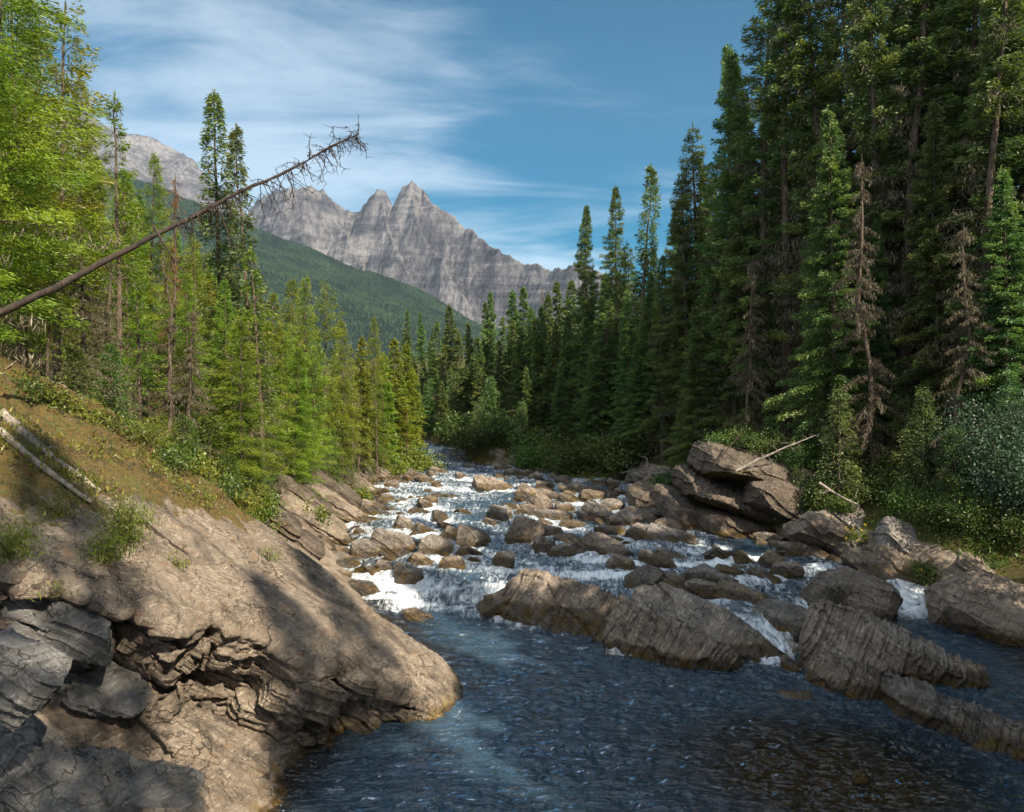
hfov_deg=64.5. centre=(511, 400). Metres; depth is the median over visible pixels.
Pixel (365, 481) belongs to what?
rock slab
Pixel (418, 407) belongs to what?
conifer tree
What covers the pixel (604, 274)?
conifer tree
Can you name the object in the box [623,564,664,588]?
boulder
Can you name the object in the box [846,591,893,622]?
rock slab
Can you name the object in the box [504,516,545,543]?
boulder
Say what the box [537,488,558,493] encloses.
boulder
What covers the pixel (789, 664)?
boulder
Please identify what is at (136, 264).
conifer tree
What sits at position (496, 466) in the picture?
boulder
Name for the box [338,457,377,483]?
rock slab
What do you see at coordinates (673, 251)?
conifer tree
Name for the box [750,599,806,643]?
rock slab
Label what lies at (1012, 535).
shrub
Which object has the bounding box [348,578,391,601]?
boulder
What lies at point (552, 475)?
boulder
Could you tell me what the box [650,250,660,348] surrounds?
conifer tree
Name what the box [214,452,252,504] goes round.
young fir
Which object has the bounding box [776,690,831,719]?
boulder
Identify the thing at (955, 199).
conifer tree
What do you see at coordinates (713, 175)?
conifer tree
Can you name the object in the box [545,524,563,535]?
boulder
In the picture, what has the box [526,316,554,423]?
conifer tree
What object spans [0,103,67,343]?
conifer tree
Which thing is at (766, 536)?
boulder
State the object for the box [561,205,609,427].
conifer tree
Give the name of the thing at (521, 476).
boulder
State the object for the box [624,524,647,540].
boulder
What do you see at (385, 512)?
boulder
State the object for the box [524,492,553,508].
boulder
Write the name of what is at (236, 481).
shrub
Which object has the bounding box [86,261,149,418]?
dead tree
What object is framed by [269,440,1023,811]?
river
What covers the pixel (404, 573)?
boulder
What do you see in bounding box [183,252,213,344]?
conifer tree
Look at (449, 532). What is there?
boulder
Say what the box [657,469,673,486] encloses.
shrub
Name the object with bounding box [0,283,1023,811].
ground
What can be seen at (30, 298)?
leaning dead tree
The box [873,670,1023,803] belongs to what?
ledge rock
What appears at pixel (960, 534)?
undergrowth
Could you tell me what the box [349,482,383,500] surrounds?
shrub
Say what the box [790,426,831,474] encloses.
young fir
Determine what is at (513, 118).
sky
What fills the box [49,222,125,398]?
conifer tree
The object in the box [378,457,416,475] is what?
shrub
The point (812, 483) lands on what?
shrub
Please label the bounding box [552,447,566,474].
young fir
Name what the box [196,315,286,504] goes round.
conifer tree
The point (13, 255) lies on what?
conifer tree
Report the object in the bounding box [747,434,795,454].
plant
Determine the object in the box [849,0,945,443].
conifer tree
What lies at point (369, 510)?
boulder
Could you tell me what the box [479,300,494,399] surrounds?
conifer tree
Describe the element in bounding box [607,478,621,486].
boulder
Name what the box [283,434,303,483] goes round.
young fir
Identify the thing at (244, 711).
rock block
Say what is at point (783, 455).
plant
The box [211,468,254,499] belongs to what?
shrub
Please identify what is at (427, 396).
conifer tree
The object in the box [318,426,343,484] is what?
young fir
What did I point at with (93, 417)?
shrub
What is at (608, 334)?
conifer tree
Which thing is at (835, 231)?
conifer tree
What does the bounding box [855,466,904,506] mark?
fallen log
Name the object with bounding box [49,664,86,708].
rock block
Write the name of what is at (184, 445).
shrub
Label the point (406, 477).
boulder
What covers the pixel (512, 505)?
boulder
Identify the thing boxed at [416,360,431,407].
conifer tree
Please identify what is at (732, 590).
boulder
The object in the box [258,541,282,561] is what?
plant
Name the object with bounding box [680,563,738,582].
boulder
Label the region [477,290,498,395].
conifer tree
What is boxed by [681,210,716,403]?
conifer tree
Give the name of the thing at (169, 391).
dead tree
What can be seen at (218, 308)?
conifer tree
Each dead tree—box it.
[0,115,372,316]
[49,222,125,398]
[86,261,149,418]
[135,251,199,444]
[147,176,187,431]
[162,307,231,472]
[404,411,410,454]
[539,284,544,306]
[723,255,776,450]
[829,154,912,483]
[916,223,1001,497]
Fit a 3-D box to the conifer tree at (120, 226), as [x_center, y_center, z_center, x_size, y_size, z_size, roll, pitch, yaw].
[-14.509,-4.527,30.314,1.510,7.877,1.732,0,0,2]
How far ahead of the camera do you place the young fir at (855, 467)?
28.48 m
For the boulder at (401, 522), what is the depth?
31.89 m
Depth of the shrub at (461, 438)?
57.80 m
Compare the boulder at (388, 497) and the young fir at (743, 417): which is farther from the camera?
the boulder at (388, 497)
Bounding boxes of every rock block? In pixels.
[0,595,50,631]
[0,629,73,731]
[0,713,68,784]
[0,748,109,811]
[4,618,44,642]
[35,599,116,666]
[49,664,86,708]
[59,745,204,811]
[61,661,151,718]
[134,709,271,779]
[140,786,220,811]
[149,756,204,772]
[200,763,223,784]
[205,781,209,792]
[225,686,278,732]
[255,678,293,723]
[285,677,348,725]
[335,666,377,699]
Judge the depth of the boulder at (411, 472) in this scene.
48.66 m
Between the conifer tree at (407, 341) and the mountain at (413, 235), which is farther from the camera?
the mountain at (413, 235)
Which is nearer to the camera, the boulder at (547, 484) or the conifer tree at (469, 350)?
the boulder at (547, 484)
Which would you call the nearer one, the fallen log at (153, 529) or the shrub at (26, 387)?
the fallen log at (153, 529)
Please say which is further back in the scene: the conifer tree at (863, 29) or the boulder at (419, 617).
the conifer tree at (863, 29)
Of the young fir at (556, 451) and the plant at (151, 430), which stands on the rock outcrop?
the plant at (151, 430)
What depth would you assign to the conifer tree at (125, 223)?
56.88 m
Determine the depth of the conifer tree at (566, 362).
55.79 m
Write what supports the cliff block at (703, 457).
on the ground
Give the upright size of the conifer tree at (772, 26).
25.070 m
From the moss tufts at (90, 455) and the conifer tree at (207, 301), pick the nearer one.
the moss tufts at (90, 455)
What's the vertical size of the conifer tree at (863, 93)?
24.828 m
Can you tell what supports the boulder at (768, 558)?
in the river
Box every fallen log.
[0,409,100,492]
[0,427,92,503]
[140,517,187,554]
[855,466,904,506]
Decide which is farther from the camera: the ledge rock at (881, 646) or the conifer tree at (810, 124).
the conifer tree at (810, 124)
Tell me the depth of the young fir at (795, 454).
29.71 m
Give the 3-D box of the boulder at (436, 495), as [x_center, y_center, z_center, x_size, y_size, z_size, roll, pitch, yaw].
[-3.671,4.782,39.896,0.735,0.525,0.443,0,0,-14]
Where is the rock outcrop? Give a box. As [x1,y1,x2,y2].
[0,354,469,811]
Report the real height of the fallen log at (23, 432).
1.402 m
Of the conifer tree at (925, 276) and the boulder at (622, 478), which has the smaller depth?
the conifer tree at (925, 276)
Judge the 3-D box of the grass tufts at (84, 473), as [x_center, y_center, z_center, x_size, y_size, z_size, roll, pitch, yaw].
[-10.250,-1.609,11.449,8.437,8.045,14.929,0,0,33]
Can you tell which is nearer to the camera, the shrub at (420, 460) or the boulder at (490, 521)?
the boulder at (490, 521)
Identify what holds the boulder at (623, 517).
in the river
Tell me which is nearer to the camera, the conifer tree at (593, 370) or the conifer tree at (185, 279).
the conifer tree at (185, 279)
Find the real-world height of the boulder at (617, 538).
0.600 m
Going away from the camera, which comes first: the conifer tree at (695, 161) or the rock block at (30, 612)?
the rock block at (30, 612)
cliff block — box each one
[649,483,714,529]
[671,464,781,524]
[686,440,823,487]
[698,506,775,540]
[742,476,818,522]
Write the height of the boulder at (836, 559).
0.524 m
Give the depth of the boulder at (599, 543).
26.52 m
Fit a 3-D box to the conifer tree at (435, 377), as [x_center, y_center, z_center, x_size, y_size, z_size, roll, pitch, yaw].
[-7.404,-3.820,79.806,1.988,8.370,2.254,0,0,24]
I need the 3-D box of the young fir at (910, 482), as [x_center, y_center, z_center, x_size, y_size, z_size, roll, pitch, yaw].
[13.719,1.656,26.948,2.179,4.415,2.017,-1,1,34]
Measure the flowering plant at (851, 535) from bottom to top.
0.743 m
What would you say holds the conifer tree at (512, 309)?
on the ground
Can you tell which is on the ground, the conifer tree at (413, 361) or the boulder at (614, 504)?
the conifer tree at (413, 361)
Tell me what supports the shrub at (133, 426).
on the rock outcrop
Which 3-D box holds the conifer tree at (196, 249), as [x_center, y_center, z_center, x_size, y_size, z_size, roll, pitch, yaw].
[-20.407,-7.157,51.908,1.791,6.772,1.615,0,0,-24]
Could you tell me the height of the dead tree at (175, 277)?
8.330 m
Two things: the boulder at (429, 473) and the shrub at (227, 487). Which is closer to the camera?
the shrub at (227, 487)
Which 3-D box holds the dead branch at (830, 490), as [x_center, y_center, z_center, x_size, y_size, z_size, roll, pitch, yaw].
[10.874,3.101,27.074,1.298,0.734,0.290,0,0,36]
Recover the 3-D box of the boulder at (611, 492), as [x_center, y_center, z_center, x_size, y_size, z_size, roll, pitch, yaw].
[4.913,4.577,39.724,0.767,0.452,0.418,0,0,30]
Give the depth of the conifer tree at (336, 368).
36.05 m
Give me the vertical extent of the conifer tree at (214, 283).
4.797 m
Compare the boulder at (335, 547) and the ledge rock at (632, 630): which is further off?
the boulder at (335, 547)
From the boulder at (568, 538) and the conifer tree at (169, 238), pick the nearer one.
the boulder at (568, 538)
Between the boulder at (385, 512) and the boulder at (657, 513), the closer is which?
the boulder at (657, 513)
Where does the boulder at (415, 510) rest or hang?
in the river
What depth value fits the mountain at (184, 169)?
3961.49 m
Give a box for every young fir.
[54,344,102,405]
[83,342,139,424]
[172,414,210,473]
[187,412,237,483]
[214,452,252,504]
[243,454,278,503]
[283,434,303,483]
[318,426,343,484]
[337,443,360,487]
[355,432,376,481]
[419,378,439,427]
[435,371,472,429]
[466,404,488,456]
[472,376,507,429]
[495,408,510,447]
[506,399,531,451]
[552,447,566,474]
[732,404,761,452]
[740,412,789,484]
[784,448,809,510]
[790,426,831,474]
[807,381,871,510]
[837,399,888,486]
[880,396,932,485]
[890,385,959,506]
[921,424,985,502]
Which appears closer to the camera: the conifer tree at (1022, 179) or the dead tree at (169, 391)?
the dead tree at (169, 391)
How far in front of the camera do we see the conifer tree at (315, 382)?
32.99 m
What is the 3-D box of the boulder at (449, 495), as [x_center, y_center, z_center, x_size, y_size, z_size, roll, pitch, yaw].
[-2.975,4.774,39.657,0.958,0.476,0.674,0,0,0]
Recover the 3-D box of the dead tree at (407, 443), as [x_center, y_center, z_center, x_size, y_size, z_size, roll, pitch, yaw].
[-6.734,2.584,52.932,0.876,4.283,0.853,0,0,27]
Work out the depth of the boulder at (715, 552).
25.76 m
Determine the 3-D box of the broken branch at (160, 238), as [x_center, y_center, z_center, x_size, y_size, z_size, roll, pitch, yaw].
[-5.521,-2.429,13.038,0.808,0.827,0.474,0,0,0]
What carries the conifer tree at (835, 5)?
on the ground
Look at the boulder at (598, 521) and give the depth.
32.22 m
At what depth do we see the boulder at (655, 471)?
41.83 m
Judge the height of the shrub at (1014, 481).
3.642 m
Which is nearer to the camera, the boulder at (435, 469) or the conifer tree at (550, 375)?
the boulder at (435, 469)
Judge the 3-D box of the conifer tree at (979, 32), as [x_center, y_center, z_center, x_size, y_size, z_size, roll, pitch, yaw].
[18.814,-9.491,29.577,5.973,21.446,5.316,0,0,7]
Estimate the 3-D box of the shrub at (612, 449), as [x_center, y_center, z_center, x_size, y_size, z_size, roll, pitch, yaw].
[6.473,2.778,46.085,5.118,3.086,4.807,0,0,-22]
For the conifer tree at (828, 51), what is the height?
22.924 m
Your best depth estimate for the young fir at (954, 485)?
25.94 m
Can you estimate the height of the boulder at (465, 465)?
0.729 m
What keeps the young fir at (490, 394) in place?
on the ground
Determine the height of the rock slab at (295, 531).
2.111 m
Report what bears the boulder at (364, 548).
on the ground
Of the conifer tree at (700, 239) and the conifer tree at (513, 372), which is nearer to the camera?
the conifer tree at (700, 239)
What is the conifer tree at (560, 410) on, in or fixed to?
on the ground
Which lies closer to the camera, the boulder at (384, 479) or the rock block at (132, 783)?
the rock block at (132, 783)
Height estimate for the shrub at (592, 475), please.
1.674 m
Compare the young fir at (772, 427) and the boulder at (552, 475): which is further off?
the boulder at (552, 475)
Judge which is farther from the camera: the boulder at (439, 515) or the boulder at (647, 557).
the boulder at (439, 515)
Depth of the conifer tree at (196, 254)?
35.21 m
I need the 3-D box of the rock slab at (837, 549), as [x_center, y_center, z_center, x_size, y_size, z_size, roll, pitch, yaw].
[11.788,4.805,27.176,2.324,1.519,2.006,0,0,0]
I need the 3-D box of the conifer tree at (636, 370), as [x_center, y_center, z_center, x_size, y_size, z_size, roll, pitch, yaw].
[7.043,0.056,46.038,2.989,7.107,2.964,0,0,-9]
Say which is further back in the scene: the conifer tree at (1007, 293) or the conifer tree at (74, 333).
the conifer tree at (1007, 293)
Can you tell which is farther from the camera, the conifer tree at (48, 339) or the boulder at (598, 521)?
the boulder at (598, 521)
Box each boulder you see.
[314,531,323,539]
[316,739,333,751]
[332,544,349,553]
[333,551,360,572]
[338,568,352,577]
[345,516,363,525]
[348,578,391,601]
[349,538,379,565]
[350,525,365,532]
[352,527,368,539]
[354,566,382,579]
[361,499,383,510]
[361,515,380,529]
[364,506,382,521]
[371,528,416,558]
[372,481,382,486]
[375,558,394,580]
[377,498,388,505]
[378,488,389,493]
[380,478,391,484]
[380,493,395,504]
[381,506,397,511]
[381,511,392,517]
[382,479,399,496]
[382,557,396,561]
[391,562,423,598]
[392,515,413,528]
[395,497,406,501]
[397,479,406,485]
[402,474,413,480]
[403,607,433,627]
[406,468,419,476]
[407,507,429,513]
[407,552,433,565]
[409,522,438,535]
[414,473,434,481]
[416,498,433,508]
[416,534,453,555]
[422,495,437,502]
[426,470,438,476]
[430,466,448,472]
[431,480,441,487]
[431,493,441,497]
[431,510,448,521]
[436,521,449,528]
[437,555,465,569]
[440,525,457,539]
[441,494,458,497]
[442,551,449,555]
[454,472,467,478]
[454,508,471,513]
[454,544,483,555]
[455,524,490,546]
[463,463,475,467]
[468,556,481,561]
[471,474,513,491]
[482,517,500,526]
[483,593,498,614]
[486,504,511,521]
[492,463,509,469]
[492,550,514,568]
[493,473,505,477]
[502,502,517,509]
[503,468,517,475]
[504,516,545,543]
[513,495,529,501]
[514,482,538,496]
[514,503,541,513]
[517,475,528,478]
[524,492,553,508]
[527,508,572,520]
[528,471,544,480]
[531,535,555,553]
[535,481,554,488]
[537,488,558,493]
[537,518,553,524]
[538,486,553,490]
[542,491,557,499]
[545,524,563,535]
[547,544,577,556]
[550,473,560,477]
[553,533,581,544]
[554,476,571,484]
[554,503,574,510]
[557,484,576,492]
[557,493,580,501]
[559,519,584,528]
[560,475,570,480]
[563,490,577,497]
[566,481,585,491]
[566,541,587,553]
[577,510,595,520]
[578,489,605,501]
[581,500,611,514]
[581,532,633,555]
[583,486,605,491]
[589,482,606,485]
[591,505,607,517]
[592,480,606,482]
[594,517,604,524]
[594,526,624,534]
[596,511,613,522]
[600,498,624,509]
[604,553,635,569]
[605,489,619,495]
[605,509,644,525]
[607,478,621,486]
[609,535,623,540]
[614,488,626,494]
[617,473,627,481]
[623,506,658,522]
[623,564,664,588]
[624,468,641,482]
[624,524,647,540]
[633,481,655,487]
[637,549,676,567]
[645,507,663,517]
[646,522,695,543]
[650,468,665,478]
[654,518,686,531]
[655,547,687,558]
[661,571,692,593]
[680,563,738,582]
[685,578,719,598]
[696,526,721,535]
[702,547,730,559]
[713,579,775,604]
[715,563,743,574]
[728,549,756,564]
[732,564,744,568]
[746,565,781,583]
[753,531,788,542]
[753,537,769,544]
[757,549,784,568]
[769,561,804,578]
[770,540,831,566]
[773,550,789,556]
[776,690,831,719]
[780,655,803,671]
[804,651,881,720]
[824,554,844,567]
[850,768,872,794]
[872,516,917,553]
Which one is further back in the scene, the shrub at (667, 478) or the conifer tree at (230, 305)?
the conifer tree at (230, 305)
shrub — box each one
[0,375,101,416]
[1,362,76,401]
[65,393,144,433]
[96,412,159,445]
[122,413,171,449]
[134,425,226,479]
[145,436,218,475]
[171,450,235,484]
[209,472,251,499]
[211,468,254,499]
[227,482,270,511]
[246,482,294,519]
[291,493,339,525]
[293,479,327,502]
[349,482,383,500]
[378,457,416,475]
[384,439,459,471]
[428,408,483,438]
[434,420,489,450]
[470,405,540,442]
[499,434,572,470]
[504,418,554,451]
[531,425,617,475]
[561,466,626,484]
[581,425,660,477]
[643,467,672,486]
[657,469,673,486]
[757,517,785,529]
[786,465,846,506]
[797,485,830,512]
[827,460,905,500]
[863,479,945,515]
[900,492,971,529]
[907,369,1023,503]
[918,486,1007,533]
[933,414,1023,531]
[968,493,1023,549]
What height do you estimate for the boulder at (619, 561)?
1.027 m
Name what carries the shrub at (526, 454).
on the ground
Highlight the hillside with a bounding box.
[0,134,398,351]
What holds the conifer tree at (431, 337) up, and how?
on the ground
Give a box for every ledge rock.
[476,588,515,616]
[498,568,629,641]
[602,602,743,709]
[628,582,788,662]
[797,598,989,689]
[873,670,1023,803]
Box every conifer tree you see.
[0,0,97,367]
[0,0,126,381]
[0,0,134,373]
[0,29,101,376]
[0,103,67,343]
[0,109,65,326]
[27,256,72,381]
[36,77,115,397]
[71,91,162,413]
[73,152,105,262]
[76,153,109,295]
[89,165,163,417]
[111,178,136,381]
[113,153,185,410]
[113,187,142,300]
[118,280,167,428]
[124,200,155,309]
[137,192,155,303]
[153,239,243,433]
[154,235,184,357]
[154,271,220,455]
[159,242,181,315]
[166,230,189,326]
[179,231,217,384]
[180,238,205,329]
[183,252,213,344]
[185,88,252,457]
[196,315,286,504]
[202,279,251,475]
[204,260,217,326]
[210,280,217,340]
[218,123,280,482]
[218,271,263,390]
[224,264,241,339]
[226,246,299,506]
[227,291,304,496]
[242,341,294,494]
[245,318,315,453]
[250,297,265,348]
[260,322,288,420]
[271,349,337,490]
[274,278,322,446]
[275,326,297,393]
[279,276,332,481]
[297,339,346,484]
[305,280,360,472]
[309,334,327,410]
[317,318,369,490]
[326,368,353,482]
[337,346,367,487]
[343,334,375,470]
[358,379,379,464]
[359,316,396,477]
[370,353,399,467]
[372,337,420,452]
[391,342,426,451]
[392,375,420,454]
[398,309,414,356]
[401,340,415,400]
[404,367,427,454]
[410,353,421,395]
[413,373,422,411]
[415,312,426,369]
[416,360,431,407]
[421,383,436,438]
[424,341,438,390]
[427,320,444,395]
[427,328,436,358]
[433,344,449,413]
[435,303,464,393]
[435,379,453,450]
[440,325,454,364]
[445,367,454,418]
[451,333,463,414]
[451,367,471,420]
[460,321,474,395]
[461,336,486,414]
[469,357,487,419]
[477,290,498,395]
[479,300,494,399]
[482,340,509,415]
[482,380,499,419]
[492,315,511,410]
[501,289,529,380]
[504,319,516,397]
[505,285,531,385]
[508,327,531,411]
[510,328,525,413]
[520,367,542,428]
[525,306,536,379]
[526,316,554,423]
[527,305,550,394]
[531,335,548,424]
[534,323,564,431]
[540,292,561,388]
[546,280,563,361]
[546,361,577,444]
[549,314,578,424]
[555,279,578,376]
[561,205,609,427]
[569,316,595,433]
[570,295,583,393]
[570,341,620,461]
[573,281,624,438]
[573,295,599,378]
[590,299,619,438]
[593,185,640,418]
[595,272,610,366]
[604,289,641,437]
[605,240,641,416]
[611,340,657,460]
[617,163,662,428]
[624,272,668,454]
[634,251,658,338]
[637,255,680,462]
[649,198,693,436]
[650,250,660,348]
[651,169,709,459]
[659,305,725,483]
[662,122,720,441]
[675,255,730,452]
[681,49,780,443]
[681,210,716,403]
[686,202,720,327]
[690,44,776,449]
[691,183,775,445]
[693,189,722,270]
[697,164,706,258]
[702,0,816,454]
[728,0,838,449]
[743,157,817,452]
[756,0,883,461]
[760,95,798,305]
[761,104,890,485]
[766,112,802,424]
[791,111,846,406]
[801,14,846,173]
[809,0,898,435]
[818,0,926,456]
[825,0,919,413]
[839,0,975,459]
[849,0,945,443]
[849,218,910,470]
[878,0,1021,424]
[884,99,985,470]
[897,0,948,368]
[901,0,982,426]
[915,0,969,290]
[915,0,1023,462]
[926,0,1023,426]
[943,16,1023,417]
[950,168,1023,481]
[992,157,1023,413]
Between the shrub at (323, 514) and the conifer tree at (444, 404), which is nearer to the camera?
the shrub at (323, 514)
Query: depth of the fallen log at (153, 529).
13.37 m
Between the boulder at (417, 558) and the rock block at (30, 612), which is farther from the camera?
the boulder at (417, 558)
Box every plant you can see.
[0,502,69,564]
[19,471,106,518]
[31,578,80,601]
[76,522,141,565]
[88,483,169,551]
[117,410,182,447]
[158,548,205,570]
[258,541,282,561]
[698,428,739,447]
[727,422,771,447]
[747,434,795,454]
[769,444,815,465]
[817,490,860,513]
[839,524,872,546]
[903,550,946,585]
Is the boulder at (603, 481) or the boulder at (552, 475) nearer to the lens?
the boulder at (603, 481)
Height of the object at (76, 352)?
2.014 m
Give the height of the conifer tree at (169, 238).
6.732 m
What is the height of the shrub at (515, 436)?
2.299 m
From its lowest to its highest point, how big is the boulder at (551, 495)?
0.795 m
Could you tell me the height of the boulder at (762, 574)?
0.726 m
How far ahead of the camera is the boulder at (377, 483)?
44.81 m
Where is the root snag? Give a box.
[621,456,653,478]
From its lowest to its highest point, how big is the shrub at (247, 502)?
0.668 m
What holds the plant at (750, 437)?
on the cliff block at (703, 457)
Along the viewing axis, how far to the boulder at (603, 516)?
32.82 m
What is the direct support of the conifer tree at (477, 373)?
on the ground
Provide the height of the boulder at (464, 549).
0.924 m
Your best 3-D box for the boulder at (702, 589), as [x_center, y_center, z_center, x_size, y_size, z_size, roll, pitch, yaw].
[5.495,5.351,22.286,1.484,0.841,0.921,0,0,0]
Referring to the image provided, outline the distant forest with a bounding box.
[118,173,524,369]
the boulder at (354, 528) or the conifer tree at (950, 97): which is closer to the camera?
the boulder at (354, 528)
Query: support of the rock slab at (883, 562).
on the ground
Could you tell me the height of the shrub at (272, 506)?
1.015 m
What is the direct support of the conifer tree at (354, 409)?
on the ground
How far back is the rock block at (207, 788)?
11.35 m
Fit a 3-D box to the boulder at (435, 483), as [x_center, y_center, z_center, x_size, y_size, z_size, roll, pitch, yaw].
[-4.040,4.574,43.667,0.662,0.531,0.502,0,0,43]
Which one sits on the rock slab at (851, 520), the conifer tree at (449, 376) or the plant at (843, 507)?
the plant at (843, 507)
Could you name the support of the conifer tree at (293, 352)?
on the ground
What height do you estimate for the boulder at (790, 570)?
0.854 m
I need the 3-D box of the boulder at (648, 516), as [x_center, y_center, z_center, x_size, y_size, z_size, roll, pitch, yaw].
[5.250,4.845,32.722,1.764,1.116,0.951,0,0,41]
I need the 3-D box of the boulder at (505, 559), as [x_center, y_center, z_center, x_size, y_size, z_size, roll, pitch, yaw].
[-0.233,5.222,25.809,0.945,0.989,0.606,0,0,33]
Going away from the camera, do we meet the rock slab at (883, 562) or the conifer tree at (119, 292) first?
the conifer tree at (119, 292)
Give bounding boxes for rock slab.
[196,457,254,491]
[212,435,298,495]
[216,479,302,540]
[271,474,333,515]
[278,485,350,545]
[291,529,324,560]
[297,464,361,507]
[302,477,372,530]
[330,463,378,497]
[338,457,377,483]
[354,455,392,479]
[625,484,657,509]
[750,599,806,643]
[782,510,850,552]
[799,576,850,605]
[809,566,902,620]
[825,499,865,529]
[832,528,867,556]
[840,544,932,595]
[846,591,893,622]
[923,565,1023,656]
[954,550,994,573]
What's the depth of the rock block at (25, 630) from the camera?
10.17 m
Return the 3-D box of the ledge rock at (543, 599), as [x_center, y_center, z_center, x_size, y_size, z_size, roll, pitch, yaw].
[1.559,5.881,21.630,4.434,2.322,2.002,0,0,40]
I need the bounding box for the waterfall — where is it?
[771,630,797,657]
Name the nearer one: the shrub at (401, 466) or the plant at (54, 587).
the plant at (54, 587)
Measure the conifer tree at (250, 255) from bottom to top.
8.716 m
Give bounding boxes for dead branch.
[713,428,746,464]
[735,433,819,471]
[818,482,858,505]
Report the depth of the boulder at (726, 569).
24.40 m
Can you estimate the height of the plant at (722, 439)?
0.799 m
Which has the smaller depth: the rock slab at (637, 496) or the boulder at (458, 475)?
the rock slab at (637, 496)
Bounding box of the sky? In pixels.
[0,0,1021,299]
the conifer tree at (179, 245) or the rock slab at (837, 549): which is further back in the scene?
the conifer tree at (179, 245)
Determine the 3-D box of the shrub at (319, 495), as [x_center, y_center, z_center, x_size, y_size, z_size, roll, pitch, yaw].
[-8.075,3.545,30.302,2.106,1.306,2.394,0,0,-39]
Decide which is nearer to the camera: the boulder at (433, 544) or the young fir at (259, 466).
the young fir at (259, 466)
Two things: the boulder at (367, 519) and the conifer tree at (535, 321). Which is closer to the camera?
the boulder at (367, 519)
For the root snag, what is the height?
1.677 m
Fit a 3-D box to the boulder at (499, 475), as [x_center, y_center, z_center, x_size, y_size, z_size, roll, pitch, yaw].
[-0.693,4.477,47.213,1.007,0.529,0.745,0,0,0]
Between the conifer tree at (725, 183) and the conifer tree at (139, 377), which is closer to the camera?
the conifer tree at (139, 377)
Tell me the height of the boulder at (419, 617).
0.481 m
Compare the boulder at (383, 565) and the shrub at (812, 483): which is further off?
the shrub at (812, 483)
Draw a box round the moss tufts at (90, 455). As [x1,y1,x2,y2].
[0,355,256,523]
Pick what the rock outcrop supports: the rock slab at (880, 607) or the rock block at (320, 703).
the rock block at (320, 703)
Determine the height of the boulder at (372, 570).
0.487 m
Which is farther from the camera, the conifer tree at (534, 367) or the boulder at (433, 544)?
the conifer tree at (534, 367)
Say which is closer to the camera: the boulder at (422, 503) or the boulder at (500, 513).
the boulder at (500, 513)
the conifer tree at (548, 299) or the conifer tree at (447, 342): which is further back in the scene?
the conifer tree at (447, 342)
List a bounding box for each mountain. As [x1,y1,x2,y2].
[45,107,246,218]
[243,180,636,333]
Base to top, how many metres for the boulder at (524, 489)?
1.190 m
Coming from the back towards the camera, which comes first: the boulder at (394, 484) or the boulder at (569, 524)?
the boulder at (394, 484)
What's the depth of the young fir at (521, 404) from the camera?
55.77 m
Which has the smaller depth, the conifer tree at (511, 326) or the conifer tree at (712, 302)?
the conifer tree at (712, 302)
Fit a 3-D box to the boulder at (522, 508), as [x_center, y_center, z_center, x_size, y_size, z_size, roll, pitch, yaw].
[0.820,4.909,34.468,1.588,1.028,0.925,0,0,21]
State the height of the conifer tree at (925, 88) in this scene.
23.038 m
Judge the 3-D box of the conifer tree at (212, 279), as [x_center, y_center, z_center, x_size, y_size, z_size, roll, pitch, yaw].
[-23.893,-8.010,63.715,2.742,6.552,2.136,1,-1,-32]
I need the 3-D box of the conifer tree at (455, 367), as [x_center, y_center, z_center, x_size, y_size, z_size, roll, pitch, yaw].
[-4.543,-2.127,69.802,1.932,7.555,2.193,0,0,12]
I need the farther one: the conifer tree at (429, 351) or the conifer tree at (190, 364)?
the conifer tree at (429, 351)
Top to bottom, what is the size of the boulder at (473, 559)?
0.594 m
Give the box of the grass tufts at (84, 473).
[0,367,263,513]
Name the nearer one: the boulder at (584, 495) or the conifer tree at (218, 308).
the conifer tree at (218, 308)
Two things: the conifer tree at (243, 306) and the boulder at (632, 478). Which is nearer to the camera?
the conifer tree at (243, 306)
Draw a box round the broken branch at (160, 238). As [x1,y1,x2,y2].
[141,225,193,274]
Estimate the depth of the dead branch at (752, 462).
29.15 m
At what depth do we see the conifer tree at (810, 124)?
42.81 m
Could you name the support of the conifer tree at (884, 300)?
on the ground
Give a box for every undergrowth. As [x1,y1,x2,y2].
[1,305,337,541]
[497,382,1023,572]
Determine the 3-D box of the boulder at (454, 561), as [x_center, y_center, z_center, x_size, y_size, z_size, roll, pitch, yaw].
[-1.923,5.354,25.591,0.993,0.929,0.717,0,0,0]
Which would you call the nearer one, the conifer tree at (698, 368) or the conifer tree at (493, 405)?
the conifer tree at (698, 368)
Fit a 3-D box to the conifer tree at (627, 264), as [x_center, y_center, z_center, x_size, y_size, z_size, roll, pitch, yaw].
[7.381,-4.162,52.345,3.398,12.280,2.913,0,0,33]
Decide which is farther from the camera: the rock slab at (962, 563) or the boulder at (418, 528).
the boulder at (418, 528)
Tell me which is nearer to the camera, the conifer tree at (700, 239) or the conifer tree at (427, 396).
the conifer tree at (700, 239)
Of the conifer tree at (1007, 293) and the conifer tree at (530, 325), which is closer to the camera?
the conifer tree at (1007, 293)
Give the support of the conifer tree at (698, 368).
on the ground
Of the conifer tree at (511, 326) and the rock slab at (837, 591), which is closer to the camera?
the rock slab at (837, 591)
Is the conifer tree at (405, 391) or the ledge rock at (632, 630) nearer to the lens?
the ledge rock at (632, 630)
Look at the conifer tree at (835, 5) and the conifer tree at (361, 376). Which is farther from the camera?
the conifer tree at (361, 376)
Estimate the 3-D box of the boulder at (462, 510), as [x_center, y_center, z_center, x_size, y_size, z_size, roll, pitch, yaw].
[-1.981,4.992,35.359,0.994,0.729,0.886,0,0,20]
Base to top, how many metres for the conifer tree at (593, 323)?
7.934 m

